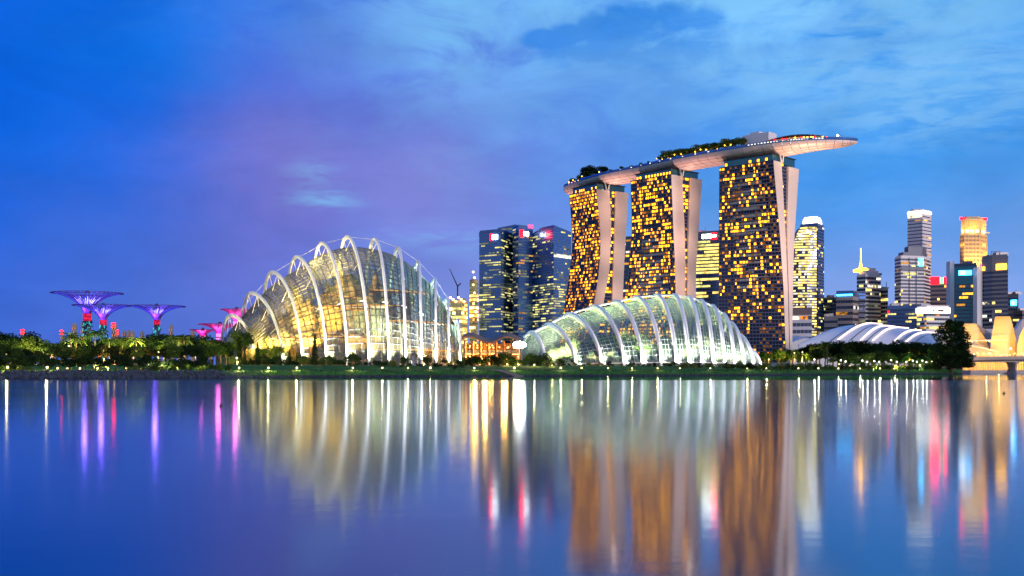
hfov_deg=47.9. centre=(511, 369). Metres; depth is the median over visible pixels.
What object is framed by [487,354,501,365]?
round tree
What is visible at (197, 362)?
round tree
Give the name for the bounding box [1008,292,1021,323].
office block
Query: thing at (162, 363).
round tree
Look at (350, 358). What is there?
round tree
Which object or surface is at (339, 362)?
shrub
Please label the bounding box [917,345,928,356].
broadleaf tree
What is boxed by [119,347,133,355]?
broadleaf tree
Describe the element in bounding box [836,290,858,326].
office tower
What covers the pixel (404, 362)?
shrub
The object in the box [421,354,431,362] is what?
round tree
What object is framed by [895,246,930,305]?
office tower
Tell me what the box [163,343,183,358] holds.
broadleaf tree
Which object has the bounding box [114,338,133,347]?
palm tree
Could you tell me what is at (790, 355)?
broadleaf tree
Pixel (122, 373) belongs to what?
revetment rocks
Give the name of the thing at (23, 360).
round tree
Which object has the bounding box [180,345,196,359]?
broadleaf tree
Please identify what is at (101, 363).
round tree
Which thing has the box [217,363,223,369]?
shrub
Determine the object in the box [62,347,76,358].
broadleaf tree
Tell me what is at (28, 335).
broadleaf tree
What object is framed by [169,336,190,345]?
palm tree
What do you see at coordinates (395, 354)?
broadleaf tree
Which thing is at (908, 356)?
broadleaf tree
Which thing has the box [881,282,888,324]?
office tower
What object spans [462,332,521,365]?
pavilion
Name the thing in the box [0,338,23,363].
broadleaf tree
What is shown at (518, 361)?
shrub
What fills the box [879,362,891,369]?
shrub
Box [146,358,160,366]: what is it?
round tree
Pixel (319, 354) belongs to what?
broadleaf tree
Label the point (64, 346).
broadleaf tree
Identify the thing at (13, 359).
round tree
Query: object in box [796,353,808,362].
broadleaf tree
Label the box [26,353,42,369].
round tree
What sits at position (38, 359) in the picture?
round tree
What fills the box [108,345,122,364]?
broadleaf tree
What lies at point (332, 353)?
broadleaf tree
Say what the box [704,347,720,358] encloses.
broadleaf tree
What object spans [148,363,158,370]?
shrub
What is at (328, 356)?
round tree
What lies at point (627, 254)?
office tower
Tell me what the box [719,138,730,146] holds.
broadleaf tree
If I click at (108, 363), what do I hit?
round tree
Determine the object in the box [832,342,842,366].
broadleaf tree
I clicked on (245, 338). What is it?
broadleaf tree
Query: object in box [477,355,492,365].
shrub
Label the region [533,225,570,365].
office tower
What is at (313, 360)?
shrub
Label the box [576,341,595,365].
broadleaf tree
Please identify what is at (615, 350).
broadleaf tree
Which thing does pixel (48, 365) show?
round tree
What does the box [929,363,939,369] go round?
shrub
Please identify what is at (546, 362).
shrub
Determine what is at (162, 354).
broadleaf tree
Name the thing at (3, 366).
shrub
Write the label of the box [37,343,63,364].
broadleaf tree
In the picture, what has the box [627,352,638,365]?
broadleaf tree
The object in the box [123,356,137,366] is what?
round tree
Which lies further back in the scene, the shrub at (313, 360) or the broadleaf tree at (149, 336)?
the broadleaf tree at (149, 336)
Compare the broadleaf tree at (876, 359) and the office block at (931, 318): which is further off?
the office block at (931, 318)
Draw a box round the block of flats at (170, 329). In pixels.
[169,324,172,359]
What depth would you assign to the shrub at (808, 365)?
548.33 m
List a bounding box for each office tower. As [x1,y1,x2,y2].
[479,229,512,342]
[498,224,515,234]
[513,225,532,365]
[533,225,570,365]
[623,236,631,302]
[696,227,718,341]
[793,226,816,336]
[800,216,823,336]
[824,295,835,315]
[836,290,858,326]
[853,253,881,324]
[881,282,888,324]
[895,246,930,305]
[907,209,931,276]
[946,261,976,361]
[960,216,989,266]
[973,251,1007,356]
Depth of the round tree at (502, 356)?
481.61 m
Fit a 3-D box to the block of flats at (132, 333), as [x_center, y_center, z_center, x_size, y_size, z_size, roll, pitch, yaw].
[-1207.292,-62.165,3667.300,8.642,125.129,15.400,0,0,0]
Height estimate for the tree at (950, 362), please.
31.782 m
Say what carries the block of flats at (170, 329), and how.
on the ground at (419, 369)
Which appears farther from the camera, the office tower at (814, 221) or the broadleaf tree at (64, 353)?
the office tower at (814, 221)
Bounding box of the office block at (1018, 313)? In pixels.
[1013,308,1023,327]
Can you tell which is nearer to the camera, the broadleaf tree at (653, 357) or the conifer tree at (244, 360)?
the conifer tree at (244, 360)
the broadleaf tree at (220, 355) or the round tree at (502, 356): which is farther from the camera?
the broadleaf tree at (220, 355)
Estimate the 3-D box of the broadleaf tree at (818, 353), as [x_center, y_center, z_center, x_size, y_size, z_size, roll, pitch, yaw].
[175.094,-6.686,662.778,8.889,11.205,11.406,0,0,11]
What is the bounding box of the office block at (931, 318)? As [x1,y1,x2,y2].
[916,304,949,339]
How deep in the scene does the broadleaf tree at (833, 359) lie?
644.85 m
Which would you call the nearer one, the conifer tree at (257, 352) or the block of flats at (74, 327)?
the conifer tree at (257, 352)
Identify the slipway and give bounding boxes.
[492,370,523,375]
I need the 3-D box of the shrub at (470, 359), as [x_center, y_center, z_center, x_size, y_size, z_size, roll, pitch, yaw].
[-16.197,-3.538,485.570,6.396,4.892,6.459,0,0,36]
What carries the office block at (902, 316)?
on the ground at (419, 369)
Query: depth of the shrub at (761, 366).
517.84 m
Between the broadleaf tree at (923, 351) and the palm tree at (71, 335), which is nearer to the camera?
the palm tree at (71, 335)
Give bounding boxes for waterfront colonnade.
[962,361,1023,372]
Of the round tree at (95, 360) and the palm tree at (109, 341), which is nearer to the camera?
the round tree at (95, 360)
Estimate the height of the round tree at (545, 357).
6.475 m
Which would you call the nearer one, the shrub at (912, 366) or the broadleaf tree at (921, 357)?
the shrub at (912, 366)
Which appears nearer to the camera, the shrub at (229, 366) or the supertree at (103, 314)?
the shrub at (229, 366)
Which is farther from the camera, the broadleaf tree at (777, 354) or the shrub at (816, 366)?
the broadleaf tree at (777, 354)
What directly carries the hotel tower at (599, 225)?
on the ground at (419, 369)
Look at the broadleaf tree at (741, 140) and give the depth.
1063.20 m
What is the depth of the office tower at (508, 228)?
1573.52 m
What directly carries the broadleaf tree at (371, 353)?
on the ground at (419, 369)
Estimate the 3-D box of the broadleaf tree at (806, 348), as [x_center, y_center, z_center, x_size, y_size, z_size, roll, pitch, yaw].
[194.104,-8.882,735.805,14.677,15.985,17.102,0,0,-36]
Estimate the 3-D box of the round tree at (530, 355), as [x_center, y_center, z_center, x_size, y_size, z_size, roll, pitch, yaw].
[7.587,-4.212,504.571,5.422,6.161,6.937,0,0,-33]
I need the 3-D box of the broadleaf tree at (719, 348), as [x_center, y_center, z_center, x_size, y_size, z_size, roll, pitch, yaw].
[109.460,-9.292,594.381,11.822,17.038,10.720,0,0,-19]
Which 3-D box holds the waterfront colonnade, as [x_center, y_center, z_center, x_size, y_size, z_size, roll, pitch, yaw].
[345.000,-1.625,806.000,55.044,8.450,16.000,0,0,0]
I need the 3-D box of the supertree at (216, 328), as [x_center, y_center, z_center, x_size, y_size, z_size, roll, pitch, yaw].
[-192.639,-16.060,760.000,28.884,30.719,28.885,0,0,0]
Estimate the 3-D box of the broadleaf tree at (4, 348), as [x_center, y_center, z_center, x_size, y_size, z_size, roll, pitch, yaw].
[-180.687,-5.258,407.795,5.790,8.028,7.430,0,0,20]
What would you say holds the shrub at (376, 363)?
on the ground at (419, 369)
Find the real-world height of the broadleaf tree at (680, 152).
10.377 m
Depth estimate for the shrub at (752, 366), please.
531.15 m
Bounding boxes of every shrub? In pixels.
[0,364,11,369]
[16,365,24,369]
[132,364,138,369]
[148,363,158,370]
[205,366,215,369]
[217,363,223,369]
[224,363,232,369]
[226,356,241,364]
[251,357,261,364]
[262,359,273,364]
[272,356,284,364]
[282,359,290,364]
[295,357,310,364]
[307,357,316,364]
[319,357,327,364]
[333,360,342,364]
[374,361,383,366]
[388,360,396,366]
[400,359,409,365]
[455,359,465,367]
[464,355,481,365]
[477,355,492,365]
[505,358,514,365]
[513,359,521,365]
[521,356,535,365]
[534,356,542,365]
[541,360,552,366]
[682,362,689,367]
[705,362,715,367]
[722,361,731,368]
[737,363,746,368]
[749,363,757,368]
[756,362,768,369]
[775,363,784,369]
[783,363,792,369]
[804,362,812,369]
[809,363,820,369]
[839,363,849,369]
[855,364,864,369]
[860,362,869,369]
[868,364,876,369]
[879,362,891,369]
[908,364,916,369]
[925,363,934,369]
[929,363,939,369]
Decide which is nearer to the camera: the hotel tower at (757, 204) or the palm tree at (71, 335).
the palm tree at (71, 335)
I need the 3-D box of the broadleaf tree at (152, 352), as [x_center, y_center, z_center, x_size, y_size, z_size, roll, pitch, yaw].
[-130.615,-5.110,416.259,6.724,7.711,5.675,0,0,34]
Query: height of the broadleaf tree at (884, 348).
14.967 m
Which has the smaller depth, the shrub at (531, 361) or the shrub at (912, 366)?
the shrub at (531, 361)
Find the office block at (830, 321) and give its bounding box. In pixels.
[824,313,837,331]
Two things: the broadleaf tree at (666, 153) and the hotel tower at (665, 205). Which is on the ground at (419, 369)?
the hotel tower at (665, 205)
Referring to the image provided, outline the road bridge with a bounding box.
[973,355,1023,373]
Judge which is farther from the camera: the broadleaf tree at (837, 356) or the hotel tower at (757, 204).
the hotel tower at (757, 204)
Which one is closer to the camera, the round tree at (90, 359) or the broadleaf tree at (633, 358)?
the round tree at (90, 359)
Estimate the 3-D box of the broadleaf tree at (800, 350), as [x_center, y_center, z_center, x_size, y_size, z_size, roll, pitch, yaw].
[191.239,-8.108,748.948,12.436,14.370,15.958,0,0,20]
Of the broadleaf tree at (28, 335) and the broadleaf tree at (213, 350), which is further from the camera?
the broadleaf tree at (28, 335)
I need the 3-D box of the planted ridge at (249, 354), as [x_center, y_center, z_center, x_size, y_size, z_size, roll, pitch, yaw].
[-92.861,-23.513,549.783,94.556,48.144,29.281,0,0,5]
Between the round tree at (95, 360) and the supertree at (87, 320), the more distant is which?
the supertree at (87, 320)
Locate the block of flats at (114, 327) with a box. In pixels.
[111,323,116,364]
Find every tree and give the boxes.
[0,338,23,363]
[0,344,11,356]
[1,331,40,343]
[1,354,20,363]
[4,333,16,355]
[9,348,24,357]
[12,354,28,366]
[17,336,52,364]
[19,336,35,364]
[21,349,31,355]
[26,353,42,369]
[32,350,45,355]
[34,354,49,368]
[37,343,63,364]
[42,357,54,369]
[46,345,66,358]
[46,357,62,366]
[54,342,67,359]
[59,332,82,346]
[60,350,72,358]
[61,355,75,369]
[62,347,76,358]
[64,336,86,358]
[66,357,77,367]
[67,339,93,349]
[74,356,87,369]
[76,354,94,369]
[77,339,98,364]
[82,330,108,347]
[89,357,98,369]
[90,342,109,357]
[94,357,106,368]
[99,338,117,359]
[104,359,114,370]
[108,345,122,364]
[110,337,132,355]
[110,353,124,369]
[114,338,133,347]
[117,354,128,369]
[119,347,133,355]
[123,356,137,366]
[126,337,145,351]
[130,336,158,351]
[130,346,144,356]
[134,356,147,369]
[136,354,152,364]
[142,333,159,347]
[143,345,159,364]
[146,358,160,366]
[153,333,176,352]
[157,341,171,360]
[157,359,167,365]
[158,348,167,362]
[162,335,187,351]
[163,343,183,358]
[164,356,176,366]
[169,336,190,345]
[175,356,188,368]
[176,335,193,356]
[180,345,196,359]
[183,335,208,360]
[189,345,206,357]
[190,357,203,369]
[196,335,222,362]
[198,354,213,369]
[200,340,217,359]
[200,344,209,358]
[204,344,222,364]
[215,341,233,362]
[217,342,234,364]
[230,328,254,364]
[236,339,242,364]
[242,348,246,364]
[252,348,268,358]
[255,342,259,364]
[260,354,270,359]
[265,345,285,357]
[297,353,309,360]
[311,334,318,364]
[315,343,330,357]
[324,355,335,360]
[327,348,337,360]
[337,352,348,360]
[344,351,359,364]
[359,348,366,357]
[364,348,376,357]
[390,352,403,364]
[407,343,423,364]
[420,348,433,358]
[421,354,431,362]
[471,358,479,363]
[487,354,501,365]
[497,352,511,365]
[522,353,534,365]
[542,353,552,362]
[555,357,564,364]
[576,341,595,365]
[579,167,589,176]
[585,165,598,174]
[586,337,599,365]
[592,342,610,356]
[599,334,625,365]
[601,166,608,171]
[616,334,636,365]
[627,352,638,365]
[635,344,653,358]
[651,352,658,361]
[653,336,672,361]
[660,150,669,157]
[662,340,681,358]
[668,150,676,156]
[675,148,684,155]
[676,335,695,361]
[690,144,698,152]
[690,352,699,361]
[697,346,708,360]
[698,144,706,150]
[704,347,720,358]
[706,143,714,149]
[714,143,723,148]
[715,336,730,355]
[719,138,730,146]
[725,336,746,362]
[730,138,741,144]
[735,137,746,144]
[758,352,770,362]
[771,349,786,365]
[784,350,798,361]
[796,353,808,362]
[797,347,805,363]
[803,343,817,359]
[804,354,815,361]
[809,342,831,363]
[809,348,823,362]
[819,341,833,364]
[824,345,837,364]
[827,356,837,362]
[831,340,846,356]
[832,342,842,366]
[834,353,842,361]
[836,340,853,364]
[839,354,850,363]
[845,340,872,357]
[845,352,859,363]
[850,356,858,364]
[860,352,875,361]
[870,344,892,363]
[871,353,881,362]
[881,351,895,362]
[886,355,898,364]
[888,339,914,366]
[892,353,905,368]
[896,342,924,359]
[898,352,912,363]
[907,356,918,369]
[912,357,923,365]
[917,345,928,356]
[918,355,926,368]
[926,319,975,372]
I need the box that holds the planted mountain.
[314,274,366,364]
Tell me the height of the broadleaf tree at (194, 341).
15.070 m
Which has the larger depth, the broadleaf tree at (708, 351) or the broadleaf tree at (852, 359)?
the broadleaf tree at (852, 359)
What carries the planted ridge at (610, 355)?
on the ground at (419, 369)
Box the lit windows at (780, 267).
[719,162,784,360]
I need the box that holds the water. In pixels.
[0,373,1023,575]
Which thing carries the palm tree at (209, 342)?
on the ground at (419, 369)
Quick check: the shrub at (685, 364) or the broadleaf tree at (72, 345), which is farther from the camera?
the shrub at (685, 364)
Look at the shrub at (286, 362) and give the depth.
444.16 m
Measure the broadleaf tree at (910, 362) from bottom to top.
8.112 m
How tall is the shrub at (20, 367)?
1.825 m
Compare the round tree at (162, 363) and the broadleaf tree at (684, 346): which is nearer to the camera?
the round tree at (162, 363)
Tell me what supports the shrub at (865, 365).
on the ground at (419, 369)
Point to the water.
(831, 475)
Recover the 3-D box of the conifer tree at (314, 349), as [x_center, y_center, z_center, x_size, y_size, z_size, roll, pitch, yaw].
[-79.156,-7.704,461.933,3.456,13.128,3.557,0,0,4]
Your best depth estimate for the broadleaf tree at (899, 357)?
658.16 m
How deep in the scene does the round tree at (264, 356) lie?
465.78 m
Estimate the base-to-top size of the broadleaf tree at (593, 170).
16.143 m
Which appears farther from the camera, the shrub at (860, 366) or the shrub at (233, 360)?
the shrub at (860, 366)
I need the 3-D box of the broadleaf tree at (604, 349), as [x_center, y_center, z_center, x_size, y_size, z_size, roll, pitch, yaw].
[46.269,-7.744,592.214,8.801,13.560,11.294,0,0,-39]
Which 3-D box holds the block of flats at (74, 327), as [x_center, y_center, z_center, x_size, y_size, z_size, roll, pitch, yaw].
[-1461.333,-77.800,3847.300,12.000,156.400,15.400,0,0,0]
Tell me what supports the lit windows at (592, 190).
in the hotel tower at (599, 225)
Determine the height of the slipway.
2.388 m
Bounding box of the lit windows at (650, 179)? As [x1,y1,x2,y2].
[620,175,674,343]
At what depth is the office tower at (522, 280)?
1477.36 m
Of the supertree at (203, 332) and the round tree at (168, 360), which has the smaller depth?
the round tree at (168, 360)
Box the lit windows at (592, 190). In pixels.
[556,190,599,347]
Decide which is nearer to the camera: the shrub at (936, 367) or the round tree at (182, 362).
the round tree at (182, 362)
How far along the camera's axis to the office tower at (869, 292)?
1647.71 m
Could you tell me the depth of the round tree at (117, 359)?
331.59 m
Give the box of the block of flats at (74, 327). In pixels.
[72,323,76,342]
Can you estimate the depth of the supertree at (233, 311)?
735.99 m
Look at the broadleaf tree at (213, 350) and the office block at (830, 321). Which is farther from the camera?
the office block at (830, 321)
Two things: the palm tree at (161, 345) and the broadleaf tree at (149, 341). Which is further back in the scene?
the broadleaf tree at (149, 341)
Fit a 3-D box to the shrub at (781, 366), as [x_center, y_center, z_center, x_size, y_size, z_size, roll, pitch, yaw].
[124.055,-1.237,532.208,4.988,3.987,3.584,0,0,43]
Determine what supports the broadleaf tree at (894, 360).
on the ground at (419, 369)
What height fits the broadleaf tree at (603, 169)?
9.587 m
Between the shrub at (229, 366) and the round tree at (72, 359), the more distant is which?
the shrub at (229, 366)
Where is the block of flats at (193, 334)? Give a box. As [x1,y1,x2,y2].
[190,330,194,360]
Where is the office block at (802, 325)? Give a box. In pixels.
[792,307,811,363]
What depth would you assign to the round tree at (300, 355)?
466.29 m
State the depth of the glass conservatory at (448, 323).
531.28 m
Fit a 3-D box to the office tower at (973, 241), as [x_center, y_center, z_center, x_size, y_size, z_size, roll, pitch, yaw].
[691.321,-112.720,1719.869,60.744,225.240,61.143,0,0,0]
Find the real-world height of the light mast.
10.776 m
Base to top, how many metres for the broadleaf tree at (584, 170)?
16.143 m
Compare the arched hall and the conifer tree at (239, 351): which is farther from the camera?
the arched hall
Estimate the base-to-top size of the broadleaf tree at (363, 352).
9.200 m
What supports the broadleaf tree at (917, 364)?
on the ground at (419, 369)
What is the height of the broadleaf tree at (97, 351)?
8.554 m
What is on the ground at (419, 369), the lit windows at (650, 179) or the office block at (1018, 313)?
the office block at (1018, 313)
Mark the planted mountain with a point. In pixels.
(338, 321)
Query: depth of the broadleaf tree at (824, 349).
700.28 m
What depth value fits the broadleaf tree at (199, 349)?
419.25 m
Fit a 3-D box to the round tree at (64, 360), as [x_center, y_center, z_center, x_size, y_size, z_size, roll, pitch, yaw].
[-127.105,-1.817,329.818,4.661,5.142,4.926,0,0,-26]
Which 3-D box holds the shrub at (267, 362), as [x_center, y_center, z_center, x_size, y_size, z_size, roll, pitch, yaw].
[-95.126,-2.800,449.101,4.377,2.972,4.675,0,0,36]
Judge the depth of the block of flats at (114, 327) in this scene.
3780.00 m
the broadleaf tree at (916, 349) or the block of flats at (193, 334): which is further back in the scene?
the block of flats at (193, 334)
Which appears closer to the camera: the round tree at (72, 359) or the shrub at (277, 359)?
the round tree at (72, 359)
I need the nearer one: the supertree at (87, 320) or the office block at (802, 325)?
the supertree at (87, 320)
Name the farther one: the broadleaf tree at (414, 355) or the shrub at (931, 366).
the shrub at (931, 366)
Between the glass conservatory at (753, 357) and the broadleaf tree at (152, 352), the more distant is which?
the glass conservatory at (753, 357)
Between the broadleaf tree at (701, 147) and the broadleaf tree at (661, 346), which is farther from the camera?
the broadleaf tree at (701, 147)
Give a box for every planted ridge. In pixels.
[236,269,414,364]
[547,328,741,365]
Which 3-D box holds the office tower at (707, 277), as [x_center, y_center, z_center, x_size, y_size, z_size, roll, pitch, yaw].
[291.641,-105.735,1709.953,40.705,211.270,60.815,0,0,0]
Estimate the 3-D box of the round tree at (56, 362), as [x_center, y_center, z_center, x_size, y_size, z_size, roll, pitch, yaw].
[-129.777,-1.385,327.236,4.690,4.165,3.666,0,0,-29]
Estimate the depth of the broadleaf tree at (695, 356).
599.82 m
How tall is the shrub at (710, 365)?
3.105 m
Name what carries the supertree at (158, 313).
on the ground at (419, 369)
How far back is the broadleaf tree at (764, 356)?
661.85 m
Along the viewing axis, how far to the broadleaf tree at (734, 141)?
1063.08 m
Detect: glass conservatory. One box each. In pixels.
[216,235,462,365]
[521,293,762,365]
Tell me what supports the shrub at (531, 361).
on the ground at (419, 369)
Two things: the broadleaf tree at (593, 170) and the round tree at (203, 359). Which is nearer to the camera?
the round tree at (203, 359)
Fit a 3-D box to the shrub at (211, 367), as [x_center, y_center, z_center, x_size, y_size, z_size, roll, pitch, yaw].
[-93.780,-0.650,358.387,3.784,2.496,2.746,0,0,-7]
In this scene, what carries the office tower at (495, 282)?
on the ground at (419, 369)
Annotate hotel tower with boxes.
[556,182,627,347]
[619,168,701,343]
[718,153,798,365]
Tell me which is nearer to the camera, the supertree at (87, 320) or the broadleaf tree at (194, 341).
the broadleaf tree at (194, 341)
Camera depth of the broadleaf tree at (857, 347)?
694.44 m
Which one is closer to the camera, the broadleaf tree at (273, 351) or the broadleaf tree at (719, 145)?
the broadleaf tree at (273, 351)
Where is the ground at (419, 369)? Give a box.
[0,365,961,378]
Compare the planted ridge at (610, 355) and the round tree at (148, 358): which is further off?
the planted ridge at (610, 355)
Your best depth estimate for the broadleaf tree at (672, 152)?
1118.89 m
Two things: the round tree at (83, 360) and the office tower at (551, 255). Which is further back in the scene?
the office tower at (551, 255)
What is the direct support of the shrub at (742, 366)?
on the ground at (419, 369)
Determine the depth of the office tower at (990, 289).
1360.51 m
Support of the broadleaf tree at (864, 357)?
on the ground at (419, 369)
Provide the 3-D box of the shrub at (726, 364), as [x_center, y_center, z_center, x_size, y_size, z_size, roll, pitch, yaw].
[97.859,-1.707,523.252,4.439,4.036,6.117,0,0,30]
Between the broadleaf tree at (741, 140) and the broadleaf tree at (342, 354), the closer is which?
the broadleaf tree at (342, 354)
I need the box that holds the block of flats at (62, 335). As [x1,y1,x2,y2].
[60,330,64,359]
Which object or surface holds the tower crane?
on the unfinished tower at (459, 307)
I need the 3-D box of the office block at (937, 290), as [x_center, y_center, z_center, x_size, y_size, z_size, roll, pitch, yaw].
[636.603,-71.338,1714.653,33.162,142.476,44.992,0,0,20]
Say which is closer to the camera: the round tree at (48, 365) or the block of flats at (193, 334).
the round tree at (48, 365)
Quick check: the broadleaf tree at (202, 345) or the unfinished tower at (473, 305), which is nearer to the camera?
the broadleaf tree at (202, 345)
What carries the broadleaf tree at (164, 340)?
on the ground at (419, 369)
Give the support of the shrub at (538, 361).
on the ground at (419, 369)
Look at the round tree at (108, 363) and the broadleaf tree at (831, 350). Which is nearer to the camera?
the round tree at (108, 363)
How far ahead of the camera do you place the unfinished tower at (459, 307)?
1494.52 m
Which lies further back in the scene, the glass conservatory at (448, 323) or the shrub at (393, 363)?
the glass conservatory at (448, 323)
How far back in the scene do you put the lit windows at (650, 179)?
1133.06 m
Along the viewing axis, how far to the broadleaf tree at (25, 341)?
522.15 m
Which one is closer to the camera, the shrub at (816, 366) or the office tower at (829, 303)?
the shrub at (816, 366)
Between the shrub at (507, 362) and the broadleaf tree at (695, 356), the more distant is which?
the broadleaf tree at (695, 356)
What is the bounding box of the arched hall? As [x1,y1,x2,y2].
[798,323,945,367]
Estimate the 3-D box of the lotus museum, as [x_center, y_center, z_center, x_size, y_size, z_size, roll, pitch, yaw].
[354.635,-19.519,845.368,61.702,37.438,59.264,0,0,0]
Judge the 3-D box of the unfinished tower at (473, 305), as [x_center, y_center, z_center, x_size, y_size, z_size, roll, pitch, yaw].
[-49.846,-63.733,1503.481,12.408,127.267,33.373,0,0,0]
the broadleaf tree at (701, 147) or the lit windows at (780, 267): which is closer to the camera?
the lit windows at (780, 267)
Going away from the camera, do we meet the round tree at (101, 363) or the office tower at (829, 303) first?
the round tree at (101, 363)
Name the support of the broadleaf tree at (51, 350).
on the ground at (419, 369)
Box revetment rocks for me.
[0,369,962,378]
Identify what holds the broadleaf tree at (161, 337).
on the ground at (419, 369)
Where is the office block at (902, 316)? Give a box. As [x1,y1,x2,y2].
[887,303,916,328]
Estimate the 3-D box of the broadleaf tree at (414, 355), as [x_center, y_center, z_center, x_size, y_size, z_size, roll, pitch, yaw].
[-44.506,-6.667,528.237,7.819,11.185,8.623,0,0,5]
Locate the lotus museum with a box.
[964,316,1023,356]
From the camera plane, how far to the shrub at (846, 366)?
584.12 m
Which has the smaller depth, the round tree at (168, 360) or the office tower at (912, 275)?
the round tree at (168, 360)
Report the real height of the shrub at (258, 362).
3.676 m
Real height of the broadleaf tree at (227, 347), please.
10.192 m
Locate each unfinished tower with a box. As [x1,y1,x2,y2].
[446,296,466,363]
[470,271,477,342]
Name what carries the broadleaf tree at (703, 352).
on the ground at (419, 369)
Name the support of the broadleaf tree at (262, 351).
on the ground at (419, 369)
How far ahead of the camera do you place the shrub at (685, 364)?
519.17 m
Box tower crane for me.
[450,270,460,299]
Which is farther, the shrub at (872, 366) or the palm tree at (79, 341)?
the shrub at (872, 366)
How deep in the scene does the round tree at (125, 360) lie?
333.28 m
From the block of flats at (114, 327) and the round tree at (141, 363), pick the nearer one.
the round tree at (141, 363)
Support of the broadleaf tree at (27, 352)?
on the ground at (419, 369)
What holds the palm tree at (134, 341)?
on the ground at (419, 369)
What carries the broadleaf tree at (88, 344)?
on the ground at (419, 369)
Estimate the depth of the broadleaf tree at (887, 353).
657.48 m
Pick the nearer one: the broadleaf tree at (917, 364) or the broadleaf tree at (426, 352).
the broadleaf tree at (426, 352)
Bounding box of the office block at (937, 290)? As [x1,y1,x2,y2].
[930,277,945,305]
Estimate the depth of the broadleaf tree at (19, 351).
399.63 m
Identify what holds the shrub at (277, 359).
on the ground at (419, 369)
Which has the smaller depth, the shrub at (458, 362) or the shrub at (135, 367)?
the shrub at (135, 367)
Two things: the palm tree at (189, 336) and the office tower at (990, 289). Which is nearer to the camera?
the palm tree at (189, 336)
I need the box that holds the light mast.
[513,341,525,365]
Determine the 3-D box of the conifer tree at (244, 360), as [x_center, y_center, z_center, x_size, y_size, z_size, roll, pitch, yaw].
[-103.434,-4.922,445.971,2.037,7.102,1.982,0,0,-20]
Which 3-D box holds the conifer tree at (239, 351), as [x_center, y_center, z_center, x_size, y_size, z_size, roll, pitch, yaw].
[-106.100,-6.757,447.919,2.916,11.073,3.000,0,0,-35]
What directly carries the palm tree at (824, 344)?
on the ground at (419, 369)
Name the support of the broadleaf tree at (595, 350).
on the ground at (419, 369)
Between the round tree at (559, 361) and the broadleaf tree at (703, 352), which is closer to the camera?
the round tree at (559, 361)
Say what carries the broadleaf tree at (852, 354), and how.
on the ground at (419, 369)
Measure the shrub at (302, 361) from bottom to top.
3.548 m
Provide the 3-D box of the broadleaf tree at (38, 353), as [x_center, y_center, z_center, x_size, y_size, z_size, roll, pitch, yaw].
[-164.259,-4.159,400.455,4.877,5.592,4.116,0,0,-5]
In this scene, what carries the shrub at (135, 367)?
on the ground at (419, 369)
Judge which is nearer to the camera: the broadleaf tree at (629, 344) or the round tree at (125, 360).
the round tree at (125, 360)
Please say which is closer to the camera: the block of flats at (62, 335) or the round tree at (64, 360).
the round tree at (64, 360)
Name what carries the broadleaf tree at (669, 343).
on the ground at (419, 369)
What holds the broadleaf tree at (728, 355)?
on the ground at (419, 369)
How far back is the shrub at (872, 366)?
604.80 m
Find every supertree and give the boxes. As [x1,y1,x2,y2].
[50,290,123,338]
[71,303,127,361]
[127,304,185,360]
[189,328,214,337]
[198,322,232,364]
[220,307,251,330]
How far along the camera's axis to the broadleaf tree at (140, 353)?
399.16 m
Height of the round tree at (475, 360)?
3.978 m
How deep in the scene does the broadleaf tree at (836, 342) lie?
732.43 m
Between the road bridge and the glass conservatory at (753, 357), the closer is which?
the glass conservatory at (753, 357)
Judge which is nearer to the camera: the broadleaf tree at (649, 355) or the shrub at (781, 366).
the shrub at (781, 366)
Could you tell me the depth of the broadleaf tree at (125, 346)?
475.49 m
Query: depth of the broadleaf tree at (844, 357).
635.77 m
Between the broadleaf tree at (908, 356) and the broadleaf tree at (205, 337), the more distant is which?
the broadleaf tree at (908, 356)
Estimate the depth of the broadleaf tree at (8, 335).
555.08 m
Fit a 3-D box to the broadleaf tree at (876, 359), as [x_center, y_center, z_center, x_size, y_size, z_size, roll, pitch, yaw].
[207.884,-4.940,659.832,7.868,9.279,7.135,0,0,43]
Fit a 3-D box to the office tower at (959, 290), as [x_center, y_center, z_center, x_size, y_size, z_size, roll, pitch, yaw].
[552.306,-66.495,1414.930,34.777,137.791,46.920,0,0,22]
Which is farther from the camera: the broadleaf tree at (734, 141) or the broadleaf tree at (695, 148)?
the broadleaf tree at (695, 148)
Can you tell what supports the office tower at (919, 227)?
on the ground at (419, 369)
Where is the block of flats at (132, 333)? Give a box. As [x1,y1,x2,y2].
[131,330,134,364]
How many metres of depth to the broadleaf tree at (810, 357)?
661.78 m
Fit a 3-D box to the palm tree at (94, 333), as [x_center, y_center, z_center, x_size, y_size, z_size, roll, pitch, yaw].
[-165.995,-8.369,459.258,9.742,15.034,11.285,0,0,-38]
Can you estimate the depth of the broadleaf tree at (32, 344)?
475.66 m
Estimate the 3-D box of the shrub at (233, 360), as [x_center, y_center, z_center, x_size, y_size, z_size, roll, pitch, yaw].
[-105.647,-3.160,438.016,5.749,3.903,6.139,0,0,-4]

